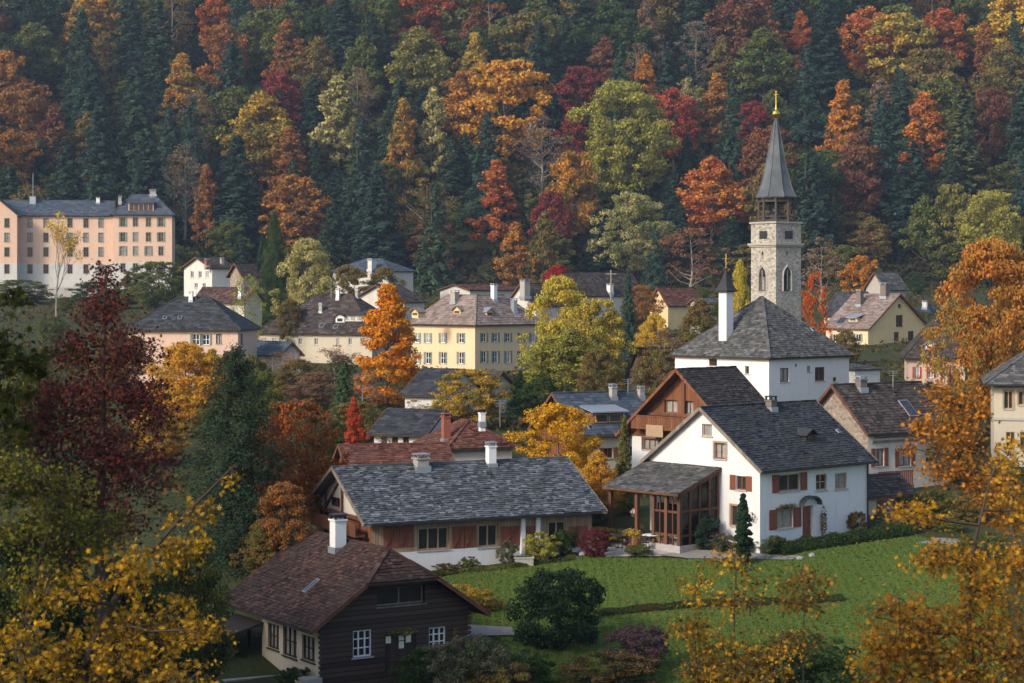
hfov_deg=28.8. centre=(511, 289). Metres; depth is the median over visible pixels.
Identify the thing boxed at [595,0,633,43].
spruce tree
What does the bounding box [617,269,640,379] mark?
fir tree
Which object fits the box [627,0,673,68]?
broadleaf tree
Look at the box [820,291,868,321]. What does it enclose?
dark side house
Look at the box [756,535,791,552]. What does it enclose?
shrub
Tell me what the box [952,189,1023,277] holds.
broadleaf tree
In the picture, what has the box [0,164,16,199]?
spruce tree
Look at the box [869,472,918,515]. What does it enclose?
garden annex
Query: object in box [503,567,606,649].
round bush
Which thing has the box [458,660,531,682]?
shrub
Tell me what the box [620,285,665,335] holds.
broadleaf tree
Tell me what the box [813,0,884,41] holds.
broadleaf tree
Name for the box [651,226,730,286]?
broadleaf tree
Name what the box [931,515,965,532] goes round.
shrub
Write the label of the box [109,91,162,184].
spruce tree
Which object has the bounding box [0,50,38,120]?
broadleaf tree
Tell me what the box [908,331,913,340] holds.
window
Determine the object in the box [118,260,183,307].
broadleaf tree
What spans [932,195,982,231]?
broadleaf tree
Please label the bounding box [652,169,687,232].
spruce tree
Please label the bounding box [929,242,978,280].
broadleaf tree
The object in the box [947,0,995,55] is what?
spruce tree
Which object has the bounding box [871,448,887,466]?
window
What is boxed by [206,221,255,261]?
broadleaf tree
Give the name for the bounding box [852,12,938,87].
broadleaf tree
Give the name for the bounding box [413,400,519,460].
red roof house
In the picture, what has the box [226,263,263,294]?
stone house
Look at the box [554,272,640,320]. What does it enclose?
brown house
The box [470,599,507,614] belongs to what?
flower border
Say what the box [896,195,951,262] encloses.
broadleaf tree
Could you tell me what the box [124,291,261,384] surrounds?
dark roof house
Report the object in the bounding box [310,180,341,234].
spruce tree
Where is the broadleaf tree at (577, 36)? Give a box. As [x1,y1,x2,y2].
[566,21,619,81]
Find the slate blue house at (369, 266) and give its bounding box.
[330,258,416,292]
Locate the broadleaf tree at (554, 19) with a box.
[524,15,577,77]
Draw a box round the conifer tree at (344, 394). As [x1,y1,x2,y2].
[327,361,366,447]
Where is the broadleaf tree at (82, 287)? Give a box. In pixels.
[66,281,112,302]
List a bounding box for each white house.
[180,257,231,295]
[602,395,877,553]
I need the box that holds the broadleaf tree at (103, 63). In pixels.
[91,34,123,74]
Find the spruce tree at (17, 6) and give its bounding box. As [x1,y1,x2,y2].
[5,0,43,63]
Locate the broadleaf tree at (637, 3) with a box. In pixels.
[634,0,682,24]
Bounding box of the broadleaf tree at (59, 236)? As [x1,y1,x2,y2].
[46,211,84,317]
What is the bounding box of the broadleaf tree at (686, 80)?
[669,77,704,140]
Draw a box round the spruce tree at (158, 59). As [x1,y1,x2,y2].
[133,0,187,92]
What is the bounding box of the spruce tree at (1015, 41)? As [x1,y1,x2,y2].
[999,14,1023,84]
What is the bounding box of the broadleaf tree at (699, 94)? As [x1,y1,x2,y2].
[682,87,716,126]
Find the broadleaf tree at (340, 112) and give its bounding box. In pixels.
[307,73,367,171]
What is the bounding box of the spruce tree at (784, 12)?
[766,0,811,53]
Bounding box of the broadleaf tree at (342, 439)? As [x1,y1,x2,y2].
[300,418,349,462]
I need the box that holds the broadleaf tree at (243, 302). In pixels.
[228,273,265,339]
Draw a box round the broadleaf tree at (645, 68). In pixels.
[633,54,662,117]
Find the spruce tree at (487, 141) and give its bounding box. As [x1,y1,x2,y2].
[457,110,515,226]
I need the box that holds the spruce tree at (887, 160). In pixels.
[853,93,908,217]
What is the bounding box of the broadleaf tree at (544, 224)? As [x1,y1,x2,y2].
[524,210,558,282]
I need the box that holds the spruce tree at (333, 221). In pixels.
[317,203,350,263]
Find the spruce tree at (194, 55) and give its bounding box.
[188,35,207,71]
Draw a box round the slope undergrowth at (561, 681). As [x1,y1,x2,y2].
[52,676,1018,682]
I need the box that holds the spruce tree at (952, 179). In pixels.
[936,149,963,204]
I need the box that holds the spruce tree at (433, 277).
[412,179,460,295]
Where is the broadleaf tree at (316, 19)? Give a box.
[303,3,336,57]
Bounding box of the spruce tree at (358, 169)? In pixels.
[336,114,382,251]
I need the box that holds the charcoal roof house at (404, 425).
[366,408,456,442]
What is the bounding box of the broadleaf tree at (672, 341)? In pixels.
[642,329,685,385]
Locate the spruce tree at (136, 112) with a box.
[108,76,161,204]
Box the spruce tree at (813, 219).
[790,147,843,264]
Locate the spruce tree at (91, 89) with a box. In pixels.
[69,66,120,170]
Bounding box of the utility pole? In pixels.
[606,270,615,356]
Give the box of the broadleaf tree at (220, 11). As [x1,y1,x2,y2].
[195,0,232,48]
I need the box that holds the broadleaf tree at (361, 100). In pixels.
[340,67,380,134]
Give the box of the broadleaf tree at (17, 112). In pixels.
[12,108,46,130]
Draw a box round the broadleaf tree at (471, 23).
[450,12,489,73]
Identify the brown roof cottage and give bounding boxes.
[196,285,266,335]
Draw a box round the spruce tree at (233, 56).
[205,37,260,148]
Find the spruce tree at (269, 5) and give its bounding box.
[245,0,278,38]
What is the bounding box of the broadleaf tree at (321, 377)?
[282,371,337,407]
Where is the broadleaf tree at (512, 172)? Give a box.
[480,157,520,201]
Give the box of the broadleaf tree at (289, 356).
[272,347,314,380]
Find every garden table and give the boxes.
[612,534,625,547]
[642,533,657,546]
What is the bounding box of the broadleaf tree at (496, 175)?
[463,159,525,246]
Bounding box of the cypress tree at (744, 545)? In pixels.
[732,493,753,564]
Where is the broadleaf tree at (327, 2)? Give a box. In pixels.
[326,0,376,21]
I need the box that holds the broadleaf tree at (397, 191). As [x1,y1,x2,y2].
[366,162,404,204]
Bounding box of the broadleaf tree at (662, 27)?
[641,0,683,51]
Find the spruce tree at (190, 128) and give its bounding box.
[167,96,215,225]
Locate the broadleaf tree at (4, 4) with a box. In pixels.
[1,0,38,28]
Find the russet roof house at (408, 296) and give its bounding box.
[359,284,428,336]
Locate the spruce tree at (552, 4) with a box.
[525,0,559,58]
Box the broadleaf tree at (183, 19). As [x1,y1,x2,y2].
[155,0,195,48]
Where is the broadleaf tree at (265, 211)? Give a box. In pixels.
[253,193,298,226]
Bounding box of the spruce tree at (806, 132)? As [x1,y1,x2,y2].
[784,42,832,143]
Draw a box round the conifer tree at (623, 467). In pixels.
[613,414,634,514]
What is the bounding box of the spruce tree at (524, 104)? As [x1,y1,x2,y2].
[507,48,565,151]
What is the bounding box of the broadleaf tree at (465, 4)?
[432,0,487,50]
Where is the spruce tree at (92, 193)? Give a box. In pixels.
[81,165,108,199]
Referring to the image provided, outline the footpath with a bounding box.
[655,550,799,559]
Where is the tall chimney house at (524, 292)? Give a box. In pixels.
[509,279,563,335]
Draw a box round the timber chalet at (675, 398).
[614,366,764,467]
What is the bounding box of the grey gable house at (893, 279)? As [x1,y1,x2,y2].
[863,272,908,296]
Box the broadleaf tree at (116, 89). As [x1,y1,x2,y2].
[109,79,151,105]
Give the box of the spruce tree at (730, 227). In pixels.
[714,211,750,262]
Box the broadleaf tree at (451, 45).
[433,0,492,52]
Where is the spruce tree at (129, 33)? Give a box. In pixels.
[109,0,146,70]
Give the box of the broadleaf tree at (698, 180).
[676,155,751,244]
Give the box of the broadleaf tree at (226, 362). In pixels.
[220,351,240,406]
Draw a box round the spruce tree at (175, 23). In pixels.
[165,0,199,39]
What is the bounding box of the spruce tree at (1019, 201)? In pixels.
[1005,139,1023,256]
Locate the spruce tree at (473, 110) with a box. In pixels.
[469,90,492,129]
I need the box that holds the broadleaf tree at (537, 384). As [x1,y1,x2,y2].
[506,376,571,423]
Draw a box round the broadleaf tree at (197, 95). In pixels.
[173,92,218,156]
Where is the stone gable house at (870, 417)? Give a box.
[818,373,951,487]
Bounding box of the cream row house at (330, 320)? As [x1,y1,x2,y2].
[257,288,409,364]
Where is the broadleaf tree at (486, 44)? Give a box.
[453,26,499,84]
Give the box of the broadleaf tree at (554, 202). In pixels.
[527,190,574,257]
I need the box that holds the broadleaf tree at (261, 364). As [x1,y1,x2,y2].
[229,354,276,417]
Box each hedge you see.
[594,593,843,616]
[772,520,919,555]
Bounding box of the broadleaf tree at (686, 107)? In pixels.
[652,87,704,164]
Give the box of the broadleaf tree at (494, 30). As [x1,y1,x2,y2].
[486,15,537,81]
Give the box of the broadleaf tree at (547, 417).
[502,402,604,475]
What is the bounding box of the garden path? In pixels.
[468,625,513,635]
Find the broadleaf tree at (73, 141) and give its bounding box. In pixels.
[31,127,79,157]
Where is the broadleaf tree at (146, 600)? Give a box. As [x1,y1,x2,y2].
[52,555,201,682]
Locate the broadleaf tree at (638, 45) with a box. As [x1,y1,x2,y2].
[615,43,659,91]
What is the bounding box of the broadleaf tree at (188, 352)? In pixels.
[137,341,233,435]
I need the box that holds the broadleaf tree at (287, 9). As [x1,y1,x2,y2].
[255,1,313,72]
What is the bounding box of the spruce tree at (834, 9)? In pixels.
[808,0,850,67]
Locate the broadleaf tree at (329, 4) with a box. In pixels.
[321,0,356,34]
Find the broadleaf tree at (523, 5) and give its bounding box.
[512,0,529,14]
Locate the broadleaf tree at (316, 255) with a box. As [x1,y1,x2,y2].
[268,236,337,315]
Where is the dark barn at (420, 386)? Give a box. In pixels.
[398,368,478,413]
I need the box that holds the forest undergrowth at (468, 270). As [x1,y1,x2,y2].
[2,0,1023,287]
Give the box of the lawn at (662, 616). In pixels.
[443,536,1008,682]
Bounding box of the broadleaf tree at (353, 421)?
[343,397,369,443]
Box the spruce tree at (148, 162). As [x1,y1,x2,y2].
[127,140,181,243]
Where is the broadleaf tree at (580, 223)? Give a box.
[543,149,600,247]
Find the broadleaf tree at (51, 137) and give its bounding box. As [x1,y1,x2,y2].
[25,107,78,183]
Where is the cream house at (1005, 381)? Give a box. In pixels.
[980,351,1023,466]
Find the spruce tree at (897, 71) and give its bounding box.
[887,64,909,121]
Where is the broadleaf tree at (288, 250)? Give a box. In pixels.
[264,246,303,279]
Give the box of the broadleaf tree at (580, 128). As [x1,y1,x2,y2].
[553,115,592,169]
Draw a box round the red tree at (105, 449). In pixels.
[0,259,182,682]
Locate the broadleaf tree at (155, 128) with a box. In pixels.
[146,125,176,153]
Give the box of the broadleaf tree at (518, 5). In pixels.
[514,0,526,13]
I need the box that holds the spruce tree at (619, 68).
[601,44,638,138]
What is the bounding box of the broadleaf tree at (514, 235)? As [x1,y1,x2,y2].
[492,221,538,286]
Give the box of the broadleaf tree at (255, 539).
[229,518,284,572]
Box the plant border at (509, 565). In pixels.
[432,553,576,576]
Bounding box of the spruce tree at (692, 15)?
[672,0,717,66]
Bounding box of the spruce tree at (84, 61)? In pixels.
[63,48,105,128]
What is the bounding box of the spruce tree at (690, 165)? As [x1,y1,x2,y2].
[677,158,704,200]
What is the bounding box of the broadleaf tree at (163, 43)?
[137,5,176,69]
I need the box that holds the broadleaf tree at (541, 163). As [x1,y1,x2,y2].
[507,115,566,193]
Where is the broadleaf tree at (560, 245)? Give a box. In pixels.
[525,232,575,273]
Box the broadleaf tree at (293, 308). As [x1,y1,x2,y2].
[276,298,301,343]
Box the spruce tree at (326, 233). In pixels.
[309,221,340,280]
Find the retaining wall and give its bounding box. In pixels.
[0,287,91,297]
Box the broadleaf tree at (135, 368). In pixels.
[85,329,155,392]
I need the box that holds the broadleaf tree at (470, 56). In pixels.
[456,31,495,106]
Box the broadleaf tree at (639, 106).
[554,78,681,193]
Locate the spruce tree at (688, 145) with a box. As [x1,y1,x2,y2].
[676,133,698,183]
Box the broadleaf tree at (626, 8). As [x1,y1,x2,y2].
[593,0,639,25]
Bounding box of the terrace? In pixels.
[573,541,714,556]
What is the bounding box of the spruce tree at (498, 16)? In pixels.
[480,0,508,49]
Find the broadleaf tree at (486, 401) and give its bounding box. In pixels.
[428,368,514,423]
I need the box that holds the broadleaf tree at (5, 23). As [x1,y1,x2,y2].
[0,4,13,62]
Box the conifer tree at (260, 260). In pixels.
[256,235,271,318]
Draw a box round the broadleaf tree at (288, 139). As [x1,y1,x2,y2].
[258,127,310,194]
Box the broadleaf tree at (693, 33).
[673,21,717,86]
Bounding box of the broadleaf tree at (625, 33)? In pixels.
[589,17,660,85]
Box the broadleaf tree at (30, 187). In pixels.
[9,184,43,199]
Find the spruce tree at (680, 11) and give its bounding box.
[663,0,718,47]
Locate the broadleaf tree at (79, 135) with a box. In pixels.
[70,110,108,180]
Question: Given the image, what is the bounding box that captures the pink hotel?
[109,189,177,294]
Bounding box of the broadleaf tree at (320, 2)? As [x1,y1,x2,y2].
[311,0,325,6]
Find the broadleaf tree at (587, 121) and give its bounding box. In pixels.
[570,113,601,150]
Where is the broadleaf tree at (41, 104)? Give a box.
[0,81,61,157]
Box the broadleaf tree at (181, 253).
[175,244,200,275]
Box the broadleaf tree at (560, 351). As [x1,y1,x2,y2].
[513,328,616,397]
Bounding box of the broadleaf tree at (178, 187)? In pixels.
[161,144,203,239]
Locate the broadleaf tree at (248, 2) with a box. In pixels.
[232,0,275,13]
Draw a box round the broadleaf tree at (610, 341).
[555,297,638,387]
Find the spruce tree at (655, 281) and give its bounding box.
[640,225,670,293]
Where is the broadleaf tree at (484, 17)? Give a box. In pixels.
[464,0,509,45]
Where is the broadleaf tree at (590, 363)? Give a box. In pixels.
[575,348,625,390]
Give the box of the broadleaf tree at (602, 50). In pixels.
[583,36,624,100]
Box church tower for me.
[748,94,804,319]
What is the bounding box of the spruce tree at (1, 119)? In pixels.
[0,115,7,143]
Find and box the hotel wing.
[3,196,116,291]
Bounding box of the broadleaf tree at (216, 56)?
[195,22,252,90]
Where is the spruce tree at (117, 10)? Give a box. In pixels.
[92,0,125,35]
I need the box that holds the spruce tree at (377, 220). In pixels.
[344,176,406,265]
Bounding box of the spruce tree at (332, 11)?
[317,0,356,74]
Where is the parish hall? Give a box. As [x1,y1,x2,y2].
[669,266,854,400]
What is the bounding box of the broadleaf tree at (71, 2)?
[56,0,94,34]
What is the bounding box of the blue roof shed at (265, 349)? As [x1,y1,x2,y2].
[257,340,304,380]
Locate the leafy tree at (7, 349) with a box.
[0,284,82,510]
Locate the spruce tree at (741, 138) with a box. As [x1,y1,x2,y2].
[731,137,746,183]
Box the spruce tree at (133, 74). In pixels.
[108,62,157,149]
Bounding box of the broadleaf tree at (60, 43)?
[45,37,74,71]
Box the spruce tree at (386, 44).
[377,33,395,84]
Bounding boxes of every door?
[385,633,414,672]
[803,505,810,537]
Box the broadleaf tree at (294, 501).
[247,480,313,559]
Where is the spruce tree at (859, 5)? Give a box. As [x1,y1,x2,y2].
[838,0,874,65]
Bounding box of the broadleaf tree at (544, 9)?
[513,0,556,51]
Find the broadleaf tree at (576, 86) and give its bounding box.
[557,65,602,122]
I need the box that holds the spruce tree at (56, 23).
[37,0,72,51]
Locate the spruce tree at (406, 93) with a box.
[374,74,431,180]
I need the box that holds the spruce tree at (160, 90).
[147,66,174,118]
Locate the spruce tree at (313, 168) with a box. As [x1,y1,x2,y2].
[303,140,329,192]
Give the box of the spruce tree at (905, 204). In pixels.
[882,140,948,237]
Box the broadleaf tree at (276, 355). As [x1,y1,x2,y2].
[260,351,296,393]
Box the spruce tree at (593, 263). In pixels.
[578,221,619,270]
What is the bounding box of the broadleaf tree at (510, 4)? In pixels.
[479,0,521,21]
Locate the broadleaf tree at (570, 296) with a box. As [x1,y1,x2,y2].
[515,274,593,388]
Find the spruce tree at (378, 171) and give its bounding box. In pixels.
[351,161,401,256]
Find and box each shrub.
[273,666,310,682]
[387,645,449,682]
[419,633,527,682]
[431,563,462,572]
[453,584,497,609]
[458,556,481,568]
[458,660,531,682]
[495,540,519,563]
[505,648,556,682]
[522,531,561,559]
[549,529,578,555]
[553,651,663,682]
[579,527,611,556]
[587,526,627,541]
[592,503,614,522]
[602,624,669,666]
[624,544,653,556]
[672,657,799,682]
[691,512,720,549]
[704,533,735,552]
[744,630,864,682]
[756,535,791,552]
[847,511,867,529]
[875,511,904,524]
[895,493,926,510]
[901,510,918,523]
[910,514,938,528]
[919,490,955,514]
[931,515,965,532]
[936,494,993,522]
[952,534,1009,559]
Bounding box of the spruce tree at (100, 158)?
[74,96,131,202]
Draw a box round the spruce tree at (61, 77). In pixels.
[49,51,70,88]
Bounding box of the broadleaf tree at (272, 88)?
[259,71,302,126]
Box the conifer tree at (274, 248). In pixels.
[256,211,289,326]
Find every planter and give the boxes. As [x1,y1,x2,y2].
[623,528,642,546]
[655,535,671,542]
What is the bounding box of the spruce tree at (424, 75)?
[411,54,433,90]
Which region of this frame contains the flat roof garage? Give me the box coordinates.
[849,363,882,382]
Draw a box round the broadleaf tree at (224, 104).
[197,85,268,150]
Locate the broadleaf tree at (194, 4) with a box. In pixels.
[180,0,237,28]
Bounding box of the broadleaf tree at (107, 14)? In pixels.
[58,0,120,52]
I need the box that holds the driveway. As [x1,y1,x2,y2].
[919,538,960,543]
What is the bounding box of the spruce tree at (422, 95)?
[416,86,434,138]
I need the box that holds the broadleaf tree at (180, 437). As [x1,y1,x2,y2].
[120,405,193,464]
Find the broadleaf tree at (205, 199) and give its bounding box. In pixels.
[188,163,219,247]
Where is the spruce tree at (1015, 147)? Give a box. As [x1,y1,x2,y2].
[999,82,1023,189]
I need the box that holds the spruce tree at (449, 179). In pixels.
[435,136,467,193]
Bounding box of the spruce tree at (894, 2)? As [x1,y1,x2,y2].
[876,0,921,65]
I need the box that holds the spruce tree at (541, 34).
[524,18,563,109]
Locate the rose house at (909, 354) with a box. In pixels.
[899,319,964,386]
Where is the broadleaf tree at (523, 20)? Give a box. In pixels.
[494,11,562,84]
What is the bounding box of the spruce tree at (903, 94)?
[882,68,926,164]
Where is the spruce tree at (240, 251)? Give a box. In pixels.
[228,233,252,264]
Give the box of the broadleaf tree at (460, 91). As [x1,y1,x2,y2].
[427,70,500,146]
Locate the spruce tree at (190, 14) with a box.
[178,0,206,27]
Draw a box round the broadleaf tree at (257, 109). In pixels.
[216,90,304,191]
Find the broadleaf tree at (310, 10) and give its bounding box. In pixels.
[285,0,328,32]
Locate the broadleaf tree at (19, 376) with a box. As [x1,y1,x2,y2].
[0,349,63,465]
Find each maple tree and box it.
[0,442,143,682]
[0,463,243,682]
[841,430,1023,682]
[895,374,1023,576]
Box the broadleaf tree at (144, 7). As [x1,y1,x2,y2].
[113,0,170,49]
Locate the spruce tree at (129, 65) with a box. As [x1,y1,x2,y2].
[112,52,137,105]
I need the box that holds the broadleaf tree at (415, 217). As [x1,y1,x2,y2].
[392,177,460,256]
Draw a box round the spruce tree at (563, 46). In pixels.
[546,10,585,103]
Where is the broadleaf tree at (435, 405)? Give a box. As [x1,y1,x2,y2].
[431,401,443,408]
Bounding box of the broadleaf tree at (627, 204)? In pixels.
[585,190,678,275]
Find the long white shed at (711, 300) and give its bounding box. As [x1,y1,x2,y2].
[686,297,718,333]
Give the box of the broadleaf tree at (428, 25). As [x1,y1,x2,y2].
[393,2,443,29]
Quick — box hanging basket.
[631,502,634,516]
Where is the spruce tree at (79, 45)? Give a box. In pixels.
[57,8,107,117]
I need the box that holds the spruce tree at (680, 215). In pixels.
[665,203,697,249]
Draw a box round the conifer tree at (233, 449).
[157,340,300,581]
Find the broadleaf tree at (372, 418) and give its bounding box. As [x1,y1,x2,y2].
[328,400,381,442]
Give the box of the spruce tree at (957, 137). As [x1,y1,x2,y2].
[932,81,989,192]
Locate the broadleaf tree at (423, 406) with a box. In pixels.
[406,400,431,408]
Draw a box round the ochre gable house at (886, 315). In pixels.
[822,283,927,344]
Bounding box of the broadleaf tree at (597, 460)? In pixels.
[580,450,624,517]
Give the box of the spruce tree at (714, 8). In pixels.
[709,0,741,36]
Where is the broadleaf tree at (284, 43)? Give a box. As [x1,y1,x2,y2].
[260,18,309,84]
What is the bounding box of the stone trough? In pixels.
[514,556,533,565]
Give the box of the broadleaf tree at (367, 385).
[351,371,382,407]
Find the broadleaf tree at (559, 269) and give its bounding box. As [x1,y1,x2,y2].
[543,264,574,320]
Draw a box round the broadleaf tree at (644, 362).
[629,348,674,397]
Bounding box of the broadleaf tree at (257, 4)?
[238,0,304,43]
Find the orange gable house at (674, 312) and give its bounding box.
[646,287,698,329]
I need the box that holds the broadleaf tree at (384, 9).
[354,0,415,59]
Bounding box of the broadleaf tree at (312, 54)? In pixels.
[289,35,350,104]
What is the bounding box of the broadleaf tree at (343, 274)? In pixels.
[321,264,371,294]
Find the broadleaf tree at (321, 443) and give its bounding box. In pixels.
[244,398,350,536]
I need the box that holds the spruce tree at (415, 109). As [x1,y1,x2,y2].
[411,101,428,156]
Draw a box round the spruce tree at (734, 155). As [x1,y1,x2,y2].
[710,79,751,212]
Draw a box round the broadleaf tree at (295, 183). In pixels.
[258,174,335,247]
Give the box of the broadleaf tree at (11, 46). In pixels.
[0,32,37,96]
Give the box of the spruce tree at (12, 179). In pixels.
[0,163,29,199]
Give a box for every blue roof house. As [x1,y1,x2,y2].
[527,379,645,471]
[916,300,937,311]
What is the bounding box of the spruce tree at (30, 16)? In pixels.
[14,0,46,74]
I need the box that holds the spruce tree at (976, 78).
[969,72,982,110]
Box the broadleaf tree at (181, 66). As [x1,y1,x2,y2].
[159,52,206,128]
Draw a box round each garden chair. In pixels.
[619,528,627,544]
[621,535,631,549]
[640,534,649,546]
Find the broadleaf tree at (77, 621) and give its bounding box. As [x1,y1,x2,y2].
[0,514,112,682]
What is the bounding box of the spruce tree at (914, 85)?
[906,45,924,89]
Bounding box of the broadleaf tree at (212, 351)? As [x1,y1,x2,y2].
[188,348,234,428]
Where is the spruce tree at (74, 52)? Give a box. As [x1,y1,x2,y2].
[58,6,108,105]
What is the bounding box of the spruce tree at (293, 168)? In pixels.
[280,158,306,216]
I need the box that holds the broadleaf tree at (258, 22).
[235,8,280,72]
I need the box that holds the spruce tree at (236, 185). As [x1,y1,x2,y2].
[202,133,268,246]
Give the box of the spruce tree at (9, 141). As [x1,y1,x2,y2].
[0,138,26,171]
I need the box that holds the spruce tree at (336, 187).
[325,169,350,214]
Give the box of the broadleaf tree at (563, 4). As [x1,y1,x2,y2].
[549,0,611,32]
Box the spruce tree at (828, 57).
[797,5,857,100]
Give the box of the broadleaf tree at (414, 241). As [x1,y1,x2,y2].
[404,202,459,273]
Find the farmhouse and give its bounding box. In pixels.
[303,441,607,570]
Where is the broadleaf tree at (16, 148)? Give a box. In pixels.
[0,128,42,194]
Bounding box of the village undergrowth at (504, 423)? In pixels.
[0,283,1023,519]
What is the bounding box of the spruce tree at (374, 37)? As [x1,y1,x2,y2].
[348,10,398,103]
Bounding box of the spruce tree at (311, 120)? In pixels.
[298,74,325,131]
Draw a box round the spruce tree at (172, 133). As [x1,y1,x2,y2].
[149,102,190,221]
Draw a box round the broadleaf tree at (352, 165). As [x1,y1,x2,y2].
[343,150,380,178]
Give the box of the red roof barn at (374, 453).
[331,442,454,464]
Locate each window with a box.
[4,232,9,241]
[5,218,9,227]
[5,247,9,256]
[5,264,9,273]
[27,232,32,241]
[28,218,32,227]
[28,247,32,256]
[28,264,32,273]
[43,232,48,241]
[44,218,48,227]
[44,247,48,256]
[44,264,48,273]
[68,218,72,227]
[68,264,72,273]
[83,232,88,241]
[84,218,88,227]
[84,247,88,256]
[84,264,88,273]
[98,232,103,241]
[99,218,103,227]
[99,247,103,256]
[119,217,126,226]
[119,232,126,241]
[119,246,126,255]
[132,217,138,226]
[132,232,138,241]
[132,246,138,255]
[132,263,138,272]
[144,246,152,255]
[145,217,151,226]
[145,232,151,241]
[157,217,164,226]
[157,232,164,241]
[159,246,162,255]
[190,334,201,345]
[200,334,211,345]
[215,334,222,344]
[266,623,279,652]
[281,626,297,660]
[300,635,315,664]
[328,496,339,509]
[352,629,373,659]
[376,585,426,608]
[392,437,397,442]
[403,437,408,442]
[413,333,420,343]
[413,352,420,364]
[417,526,450,551]
[424,333,431,343]
[424,352,431,364]
[429,626,444,645]
[439,333,446,343]
[439,352,446,364]
[457,333,464,343]
[457,352,464,364]
[477,524,499,548]
[480,333,487,342]
[480,351,487,363]
[491,333,499,342]
[491,351,499,363]
[504,333,511,342]
[504,351,511,363]
[517,333,524,342]
[517,351,524,361]
[529,333,536,342]
[548,521,565,545]
[599,447,617,458]
[641,437,660,450]
[658,502,676,510]
[666,400,677,413]
[686,401,692,413]
[700,424,712,437]
[710,358,716,365]
[713,441,726,460]
[729,503,737,526]
[730,475,751,491]
[744,366,749,374]
[758,275,766,291]
[769,507,801,530]
[772,472,806,492]
[779,368,789,382]
[783,275,791,291]
[814,367,825,381]
[815,474,828,491]
[834,473,848,490]
[853,334,862,342]
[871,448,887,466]
[877,499,902,514]
[894,332,898,341]
[895,448,914,466]
[896,315,902,327]
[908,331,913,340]
[912,367,921,378]
[925,449,932,462]
[926,367,935,378]
[1002,389,1014,409]
[1006,432,1015,450]
[1017,389,1023,405]
[1019,432,1023,450]
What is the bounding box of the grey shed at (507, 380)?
[474,370,515,413]
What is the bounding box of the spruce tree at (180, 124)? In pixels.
[170,110,199,150]
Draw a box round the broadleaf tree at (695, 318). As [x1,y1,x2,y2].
[671,298,718,345]
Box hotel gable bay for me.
[0,198,20,287]
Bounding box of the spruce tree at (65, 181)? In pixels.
[44,137,86,199]
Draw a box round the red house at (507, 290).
[437,284,515,298]
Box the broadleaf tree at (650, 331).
[633,313,671,346]
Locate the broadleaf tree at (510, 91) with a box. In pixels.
[449,59,556,158]
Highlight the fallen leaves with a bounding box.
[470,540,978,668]
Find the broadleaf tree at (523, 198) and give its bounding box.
[512,188,548,231]
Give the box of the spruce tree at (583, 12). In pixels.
[563,0,596,65]
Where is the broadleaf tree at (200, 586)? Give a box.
[139,541,237,682]
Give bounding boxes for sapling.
[660,536,816,682]
[761,560,838,682]
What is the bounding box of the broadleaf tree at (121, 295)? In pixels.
[112,276,141,304]
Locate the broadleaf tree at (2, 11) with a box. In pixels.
[0,1,6,29]
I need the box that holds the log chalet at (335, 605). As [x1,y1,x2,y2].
[211,513,491,682]
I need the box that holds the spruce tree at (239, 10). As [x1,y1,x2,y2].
[222,0,261,57]
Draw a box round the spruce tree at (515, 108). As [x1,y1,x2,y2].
[510,85,527,133]
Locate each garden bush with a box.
[1,391,68,437]
[32,316,68,345]
[54,297,74,311]
[67,307,89,323]
[95,406,111,419]
[141,385,172,409]
[196,409,224,436]
[240,380,285,412]
[262,309,271,325]
[271,358,327,397]
[292,417,320,433]
[326,355,355,373]
[371,434,393,442]
[610,370,627,389]
[696,287,710,296]
[906,273,926,293]
[963,364,970,376]
[978,457,1022,487]
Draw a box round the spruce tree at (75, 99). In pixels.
[65,64,117,147]
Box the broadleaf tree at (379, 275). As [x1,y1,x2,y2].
[366,266,406,285]
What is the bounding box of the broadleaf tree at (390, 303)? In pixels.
[350,283,422,407]
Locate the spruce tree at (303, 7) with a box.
[287,0,309,38]
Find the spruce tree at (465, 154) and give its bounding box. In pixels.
[454,132,477,182]
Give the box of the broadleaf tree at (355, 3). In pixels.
[350,0,400,37]
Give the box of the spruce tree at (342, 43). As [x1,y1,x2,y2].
[318,0,358,95]
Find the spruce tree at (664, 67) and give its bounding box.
[654,42,685,134]
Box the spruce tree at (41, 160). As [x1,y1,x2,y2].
[24,139,56,196]
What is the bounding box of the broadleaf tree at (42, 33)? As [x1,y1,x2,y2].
[4,22,66,86]
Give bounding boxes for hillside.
[0,0,1023,682]
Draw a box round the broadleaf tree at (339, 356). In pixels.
[314,345,357,382]
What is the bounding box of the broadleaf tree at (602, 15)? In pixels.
[581,1,641,66]
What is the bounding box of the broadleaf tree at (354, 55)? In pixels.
[341,34,388,118]
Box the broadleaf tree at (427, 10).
[391,0,458,55]
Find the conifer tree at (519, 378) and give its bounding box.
[502,370,534,419]
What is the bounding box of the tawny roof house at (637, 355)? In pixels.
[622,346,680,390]
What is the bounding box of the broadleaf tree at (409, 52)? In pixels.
[383,25,454,106]
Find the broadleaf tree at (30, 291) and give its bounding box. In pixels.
[0,279,57,302]
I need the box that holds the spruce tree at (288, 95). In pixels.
[275,74,304,109]
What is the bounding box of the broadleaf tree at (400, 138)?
[380,97,420,197]
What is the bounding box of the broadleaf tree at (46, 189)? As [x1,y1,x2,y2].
[36,173,82,199]
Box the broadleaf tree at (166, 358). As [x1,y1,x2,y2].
[147,352,197,415]
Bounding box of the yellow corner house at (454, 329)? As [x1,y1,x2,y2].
[408,283,540,370]
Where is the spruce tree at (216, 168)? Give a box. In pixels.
[210,153,226,206]
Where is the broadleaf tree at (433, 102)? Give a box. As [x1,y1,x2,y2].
[415,86,456,185]
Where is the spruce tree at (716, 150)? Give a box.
[706,135,733,171]
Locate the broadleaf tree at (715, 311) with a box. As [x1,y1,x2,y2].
[702,299,718,331]
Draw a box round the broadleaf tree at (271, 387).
[242,370,285,433]
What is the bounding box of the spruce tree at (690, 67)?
[679,56,701,105]

